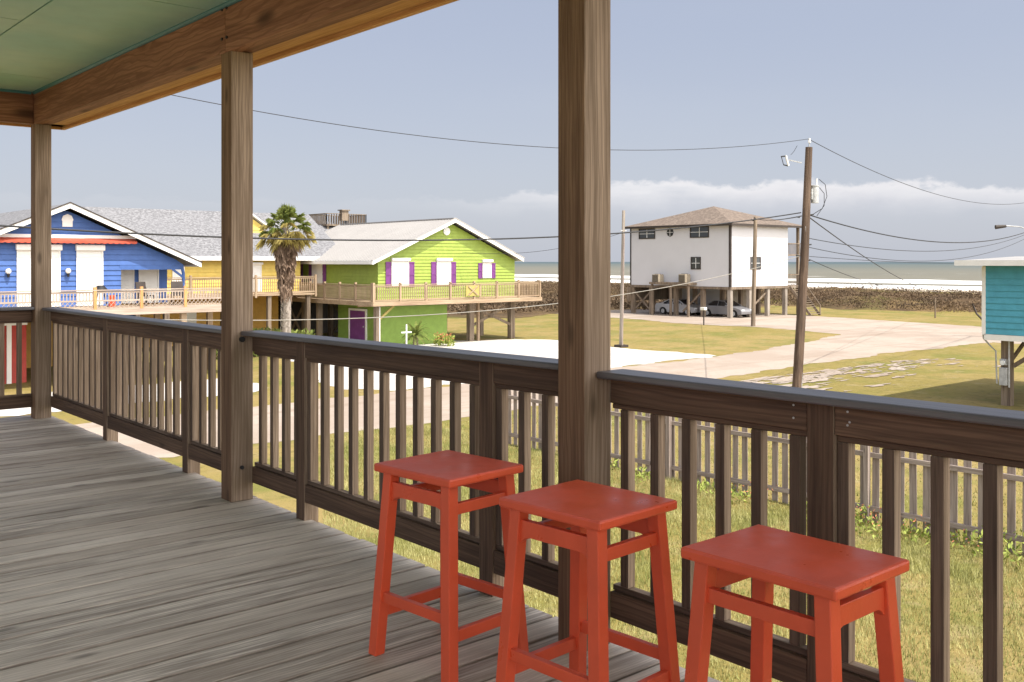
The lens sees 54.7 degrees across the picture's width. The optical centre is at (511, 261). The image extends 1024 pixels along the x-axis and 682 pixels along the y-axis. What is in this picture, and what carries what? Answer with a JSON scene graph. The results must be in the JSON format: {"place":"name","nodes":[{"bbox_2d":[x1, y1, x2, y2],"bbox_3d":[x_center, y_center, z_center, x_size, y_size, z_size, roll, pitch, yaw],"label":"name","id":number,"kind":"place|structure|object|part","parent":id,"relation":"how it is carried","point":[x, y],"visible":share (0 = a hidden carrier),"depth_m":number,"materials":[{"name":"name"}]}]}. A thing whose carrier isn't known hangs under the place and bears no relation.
{"place":"outdoors","nodes":[
{"label":"outdoors","id":0,"kind":"place"},
{"bbox_2d":[0,378,258,415],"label":"sandy lot","id":1,"kind":"structure","parent":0,"point":[15,412],"depth_m":32.56,"materials":[{"name":"beige sand"}]},
{"bbox_2d":[309,209,365,231],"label":"grey roofed house","id":2,"kind":"structure","parent":0,"point":[324,224],"depth_m":74.14,"materials":[{"name":"white metal"}]},
{"bbox_2d":[0,283,1023,681],"bbox_3d":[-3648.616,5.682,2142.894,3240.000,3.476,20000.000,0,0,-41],"label":"ground","id":3,"kind":"structure","parent":0,"point":[970,381],"depth_m":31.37,"materials":[{"name":"green plant"}]},
{"bbox_2d":[0,202,220,383],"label":"blue house","id":4,"kind":"structure","parent":3,"relation":"on","point":[85,264],"depth_m":40.86,"materials":[{"name":"paint"}]},
{"bbox_2d":[96,285,115,306],"bbox_3d":[-16.423,1.401,39.904,0.870,0.905,0.560,0,0,-41],"label":"deck grill","id":5,"kind":"object","parent":4,"relation":"on","point":[101,287],"visible":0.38,"depth_m":39.89,"materials":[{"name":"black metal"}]},
{"bbox_2d":[135,282,153,305],"bbox_3d":[-15.430,1.348,41.623,0.630,1.000,0.500,0,0,29],"label":"patio chair","id":6,"kind":"object","parent":4,"relation":"on","point":[138,284],"visible":0.53,"depth_m":41.66,"materials":[{"name":"grey plastic"}]},
{"bbox_2d":[171,281,182,304],"bbox_3d":[-14.402,1.348,42.636,0.500,1.000,0.630,0,0,-26],"label":"patio chair","id":7,"kind":"object","parent":4,"relation":"on","point":[176,284],"visible":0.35,"depth_m":42.83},
{"bbox_2d":[83,207,334,346],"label":"yellow house","id":8,"kind":"structure","parent":3,"relation":"on","point":[206,251],"depth_m":58.23,"materials":[{"name":"paint"}]},
{"bbox_2d":[187,312,196,322],"bbox_3d":[-18.882,3.795,57.848,0.900,2.150,0.070,0,0,-41],"label":"lower door","id":9,"kind":"structure","parent":8,"relation":"in","point":[190,316],"depth_m":57.96,"materials":[{"name":"white paint"}]},
{"bbox_2d":[216,326,279,359],"bbox_3d":[-14.045,4.089,50.080,5.323,1.593,1.934,0,0,-41],"label":"shrub","id":10,"kind":"object","parent":3,"relation":"on","point":[269,329],"visible":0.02,"depth_m":50.94,"materials":[{"name":"green plant"}]},
{"bbox_2d":[254,203,316,358],"bbox_3d":[-11.390,0.974,50.015,3.083,8.007,2.961,0,0,-41],"label":"palm tree","id":11,"kind":"object","parent":3,"relation":"on","point":[284,253],"visible":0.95,"depth_m":49.68,"materials":[{"name":"green plant"}]},
{"bbox_2d":[264,328,314,334],"bbox_3d":[-11.871,4.191,52.571,2.955,1.370,2.876,0,0,-41],"label":"shrub","id":12,"kind":"object","parent":3,"relation":"on","point":[297,331],"visible":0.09,"depth_m":52.67,"materials":[{"name":"green plant"}]},
{"bbox_2d":[278,218,541,344],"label":"green house","id":13,"kind":"structure","parent":3,"relation":"on","point":[364,279],"depth_m":59.15,"materials":[{"name":"paint"}]},
{"bbox_2d":[348,308,366,339],"bbox_3d":[-9.045,3.805,57.958,0.095,2.130,1.950,0,0,-41],"label":"door","id":14,"kind":"structure","parent":13,"relation":"in","point":[357,328],"depth_m":57.98,"materials":[{"name":"purple paint"}]},
{"bbox_2d":[433,331,455,345],"bbox_3d":[-3.914,4.452,57.252,1.461,0.871,1.278,0,0,32],"label":"flowering plant","id":15,"kind":"object","parent":3,"relation":"on","point":[438,340],"visible":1,"depth_m":57.06,"materials":[{"name":"green plant"}]},
{"bbox_2d":[291,339,714,390],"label":"parking lot","id":16,"kind":"structure","parent":3,"relation":"on","point":[620,357],"depth_m":52.46,"materials":[{"name":"white concrete"}]},
{"bbox_2d":[401,324,411,343],"bbox_3d":[-5.816,4.160,54.542,0.660,1.420,0.060,0,0,-41],"label":"wooden cross","id":17,"kind":"object","parent":16,"relation":"on","point":[406,332],"visible":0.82,"depth_m":54.51,"materials":[{"name":"white paint"}]},
{"bbox_2d":[400,320,430,344],"bbox_3d":[-5.392,4.062,55.396,1.844,1.615,1.848,0,0,-41],"label":"sago palm","id":18,"kind":"object","parent":16,"relation":"on","point":[416,334],"visible":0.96,"depth_m":55.26,"materials":[{"name":"green plant"}]},
{"bbox_2d":[0,0,1023,681],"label":"porch","id":19,"kind":"object","parent":3,"relation":"on","point":[120,562],"visible":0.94,"depth_m":4.41,"materials":[{"name":"brown wood"}]},
{"bbox_2d":[368,450,528,681],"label":"bar stool","id":20,"kind":"object","parent":19,"relation":"on","point":[447,473],"visible":0.94,"depth_m":3.51,"materials":[{"name":"red paint"}]},
{"bbox_2d":[496,479,679,681],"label":"bar stool","id":21,"kind":"object","parent":19,"relation":"on","point":[589,514],"visible":1,"depth_m":3.02,"materials":[{"name":"red paint"}]},
{"bbox_2d":[681,524,908,681],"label":"bar stool","id":22,"kind":"object","parent":19,"relation":"on","point":[836,580],"visible":1,"depth_m":2.42,"materials":[{"name":"red paint"}]},
{"bbox_2d":[614,210,627,347],"bbox_3d":[6.252,1.070,56.501,0.650,8.004,0.550,0,0,-41],"label":"utility pole","id":23,"kind":"object","parent":3,"relation":"on","point":[620,345],"visible":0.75,"depth_m":56.41,"materials":[{"name":"brown wood"}]},
{"bbox_2d":[464,234,616,253],"bbox_3d":[1.678,-1.079,58.082,9.891,1.224,0.022,0,0,19],"label":"power line","id":24,"kind":"object","parent":23,"relation":"attached to","point":[513,253],"visible":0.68,"depth_m":58.70,"materials":[{"name":"metal"}]},
{"bbox_2d":[700,307,706,324],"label":"mailbox","id":25,"kind":"object","parent":3,"relation":"on","point":[703,308],"visible":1,"depth_m":76.00,"materials":[{"name":"white metal"}]},
{"bbox_2d":[625,206,820,317],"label":"white house","id":26,"kind":"structure","parent":3,"relation":"on","point":[702,253],"depth_m":89.07,"materials":[{"name":"paint"}]},
{"bbox_2d":[639,228,654,238],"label":"window","id":27,"kind":"structure","parent":26,"relation":"in","point":[651,234],"depth_m":92.15,"materials":[{"name":"grey glass"}]},
{"bbox_2d":[652,274,663,281],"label":"air conditioner","id":28,"kind":"object","parent":26,"relation":"on","point":[657,277],"visible":1,"depth_m":90.07,"materials":[{"name":"beige metal"}]},
{"bbox_2d":[667,229,673,236],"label":"round window","id":29,"kind":"structure","parent":26,"relation":"in","point":[669,232],"depth_m":90.01,"materials":[{"name":"grey glass"}]},
{"bbox_2d":[678,274,689,282],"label":"air conditioner","id":30,"kind":"object","parent":26,"relation":"on","point":[684,278],"visible":0.96,"depth_m":87.66,"materials":[{"name":"beige metal"}]},
{"bbox_2d":[691,257,700,268],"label":"window","id":31,"kind":"structure","parent":26,"relation":"in","point":[695,261],"depth_m":87.79,"materials":[{"name":"grey glass"}]},
{"bbox_2d":[690,226,708,237],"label":"window","id":32,"kind":"structure","parent":26,"relation":"in","point":[695,232],"depth_m":87.50,"materials":[{"name":"grey glass"}]},
{"bbox_2d":[750,257,760,268],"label":"window","id":33,"kind":"structure","parent":26,"relation":"in","point":[758,264],"depth_m":87.48,"materials":[{"name":"grey glass"}]},
{"bbox_2d":[751,217,756,325],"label":"utility pole","id":34,"kind":"object","parent":3,"relation":"on","point":[753,304],"visible":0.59,"depth_m":74.49,"materials":[{"name":"brown wood"}]},
{"bbox_2d":[508,390,1023,554],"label":"picket fence","id":35,"kind":"object","parent":3,"relation":"on","point":[864,453],"visible":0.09,"depth_m":18.68,"materials":[{"name":"grey wood"}]},
{"bbox_2d":[781,138,826,387],"bbox_3d":[9.751,0.480,33.035,1.551,9.200,0.335,0,0,-5],"label":"utility pole","id":36,"kind":"object","parent":3,"relation":"on","point":[810,193],"visible":0.93,"depth_m":32.90,"materials":[{"name":"brown wood"}]},
{"bbox_2d":[0,212,800,240],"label":"power line","id":37,"kind":"object","parent":36,"relation":"attached to","point":[366,239],"visible":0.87,"depth_m":23.03,"materials":[{"name":"metal"}]},
{"bbox_2d":[164,256,798,320],"bbox_3d":[-1.494,0.559,24.679,27.868,1.539,0.020,0,0,-37],"label":"power line","id":38,"kind":"object","parent":36,"relation":"attached to","point":[463,312],"visible":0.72,"depth_m":24.53,"materials":[{"name":"metal"}]},
{"bbox_2d":[173,95,806,149],"bbox_3d":[0.087,-3.574,25.899,24.281,1.070,0.016,0,0,-36],"label":"power line","id":39,"kind":"object","parent":36,"relation":"attached to","point":[455,139],"visible":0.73,"depth_m":24.31,"materials":[{"name":"metal"}]},
{"bbox_2d":[755,215,801,220],"bbox_3d":[13.954,-2.415,53.875,0.036,1.808,42.485,0,0,12],"label":"power line","id":40,"kind":"object","parent":36,"relation":"attached to","point":[783,219],"visible":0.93,"depth_m":40.40,"materials":[{"name":"metal"}]},
{"bbox_2d":[809,259,890,286],"bbox_3d":[19.969,0.920,54.348,0.025,2.027,47.154,0,0,25],"label":"power line","id":41,"kind":"object","parent":36,"relation":"attached to","point":[845,274],"visible":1,"depth_m":41.00,"materials":[{"name":"metal"}]},
{"bbox_2d":[809,256,921,262],"bbox_3d":[24.518,-0.358,49.029,0.018,0.864,43.332,0,0,42],"label":"power line","id":42,"kind":"object","parent":36,"relation":"attached to","point":[867,260],"visible":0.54,"depth_m":36.57,"materials":[{"name":"metal"}]},
{"bbox_2d":[810,218,934,291],"bbox_3d":[24.321,0.645,61.491,0.036,4.288,63.814,0,0,27],"label":"power line","id":43,"kind":"object","parent":36,"relation":"attached to","point":[861,254],"visible":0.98,"depth_m":42.73,"materials":[{"name":"metal"}]},
{"bbox_2d":[809,139,1019,204],"bbox_3d":[21.458,-3.529,47.530,0.022,1.125,37.079,0,0,38],"label":"power line","id":44,"kind":"object","parent":36,"relation":"attached to","point":[898,181],"visible":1,"depth_m":40.09,"materials":[{"name":"metal"}]},
{"bbox_2d":[809,235,1022,250],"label":"power line","id":45,"kind":"object","parent":36,"relation":"attached to","point":[903,250],"visible":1,"depth_m":39.30,"materials":[{"name":"metal"}]},
{"bbox_2d":[810,215,1022,242],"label":"power line","id":46,"kind":"object","parent":36,"relation":"attached to","point":[908,238],"visible":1,"depth_m":40.98,"materials":[{"name":"metal"}]},
{"bbox_2d":[809,239,1023,260],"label":"power line","id":47,"kind":"object","parent":36,"relation":"attached to","point":[904,260],"visible":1,"depth_m":39.95,"materials":[{"name":"metal"}]},
{"bbox_2d":[610,458,1023,568],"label":"fence weeds","id":48,"kind":"object","parent":3,"relation":"on","point":[862,524],"visible":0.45,"depth_m":17.52,"materials":[{"name":"green plant"}]},
{"bbox_2d":[731,482,1006,546],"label":"fence flowers","id":49,"kind":"object","parent":48,"relation":"on","point":[869,515],"visible":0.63,"depth_m":17.75,"materials":[{"name":"plant"}]},
{"bbox_2d":[742,358,1000,390],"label":"sand patches","id":50,"kind":"object","parent":3,"relation":"on","point":[806,378],"visible":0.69,"depth_m":42.24,"materials":[{"name":"beige sand"}]},
{"bbox_2d":[934,298,935,317],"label":"marker post","id":51,"kind":"object","parent":3,"relation":"on","point":[934,307],"visible":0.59,"depth_m":85.62,"materials":[{"name":"brown wood"}]},
{"bbox_2d":[972,303,981,319],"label":"driftwood branch","id":52,"kind":"object","parent":3,"relation":"on","point":[978,315],"visible":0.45,"depth_m":79.75,"materials":[{"name":"grey wood"}]},
{"bbox_2d":[954,256,1023,405],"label":"teal house","id":53,"kind":"structure","parent":3,"relation":"on","point":[1003,300],"depth_m":33.22,"materials":[{"name":"paint"}]},
{"bbox_2d":[995,225,1023,228],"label":"street light","id":54,"kind":"object","parent":3,"relation":"on","point":[999,226],"visible":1,"depth_m":62.12,"materials":[{"name":"grey metal"}]},
{"bbox_2d":[0,0,1023,261],"label":"sky","id":55,"kind":"structure","parent":0,"point":[927,95],"materials":[{"name":"blue"}]},
{"bbox_2d":[447,304,642,317],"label":"scrub field","id":56,"kind":"structure","parent":0,"point":[517,314],"depth_m":91.11,"materials":[{"name":"plant"}]},
{"bbox_2d":[76,309,1021,457],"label":"road","id":57,"kind":"structure","parent":0,"point":[860,338],"depth_m":50.85,"materials":[{"name":"white concrete"}]},
{"bbox_2d":[610,312,811,327],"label":"driveway","id":58,"kind":"structure","parent":0,"point":[713,319],"depth_m":83.31,"materials":[{"name":"beige concrete"}]},
{"bbox_2d":[655,299,699,314],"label":"parked car","id":59,"kind":"object","parent":58,"relation":"on","point":[662,307],"visible":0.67,"depth_m":90.96,"materials":[{"name":"white paint"}]},
{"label":"window","id":60,"kind":"part","parent":59,"relation":"part of","materials":[{"name":"black glass"}]},
{"bbox_2d":[699,300,750,317],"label":"parked car","id":61,"kind":"object","parent":58,"relation":"on","point":[717,307],"visible":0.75,"depth_m":87.28,"materials":[{"name":"silver paint"}]},
{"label":"window","id":62,"kind":"part","parent":61,"relation":"part of","materials":[{"name":"black glass"}]},
{"bbox_2d":[515,262,981,290],"bbox_3d":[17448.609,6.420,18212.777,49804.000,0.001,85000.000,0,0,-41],"label":"sea","id":63,"kind":"structure","parent":0,"point":[921,271],"depth_m":543.04,"materials":[{"name":"liquid"}]},
{"bbox_2d":[515,274,981,281],"bbox_3d":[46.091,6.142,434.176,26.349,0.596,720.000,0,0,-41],"label":"breaking wave","id":64,"kind":"object","parent":63,"relation":"on","point":[822,279],"visible":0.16,"depth_m":343.71,"materials":[{"name":"white liquid"}]},
{"bbox_2d":[515,278,981,288],"bbox_3d":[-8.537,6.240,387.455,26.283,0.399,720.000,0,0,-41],"label":"breaking wave","id":65,"kind":"object","parent":63,"relation":"on","point":[821,284],"visible":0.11,"depth_m":264.62,"materials":[{"name":"white liquid"}]},
{"bbox_2d":[516,280,981,292],"bbox_3d":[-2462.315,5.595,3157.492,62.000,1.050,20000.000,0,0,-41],"label":"beach","id":66,"kind":"structure","parent":0,"point":[873,288],"depth_m":209.15,"materials":[{"name":"beige sand"}]},
{"bbox_2d":[526,283,981,312],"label":"dune bank","id":67,"kind":"structure","parent":0,"point":[847,307],"depth_m":101.68,"materials":[{"name":"brown plant"}]},
{"bbox_2d":[447,279,981,314],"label":"dune scrub","id":68,"kind":"object","parent":67,"relation":"on","point":[549,298],"visible":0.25,"depth_m":104.27,"materials":[{"name":"brown plant"}]}
]}

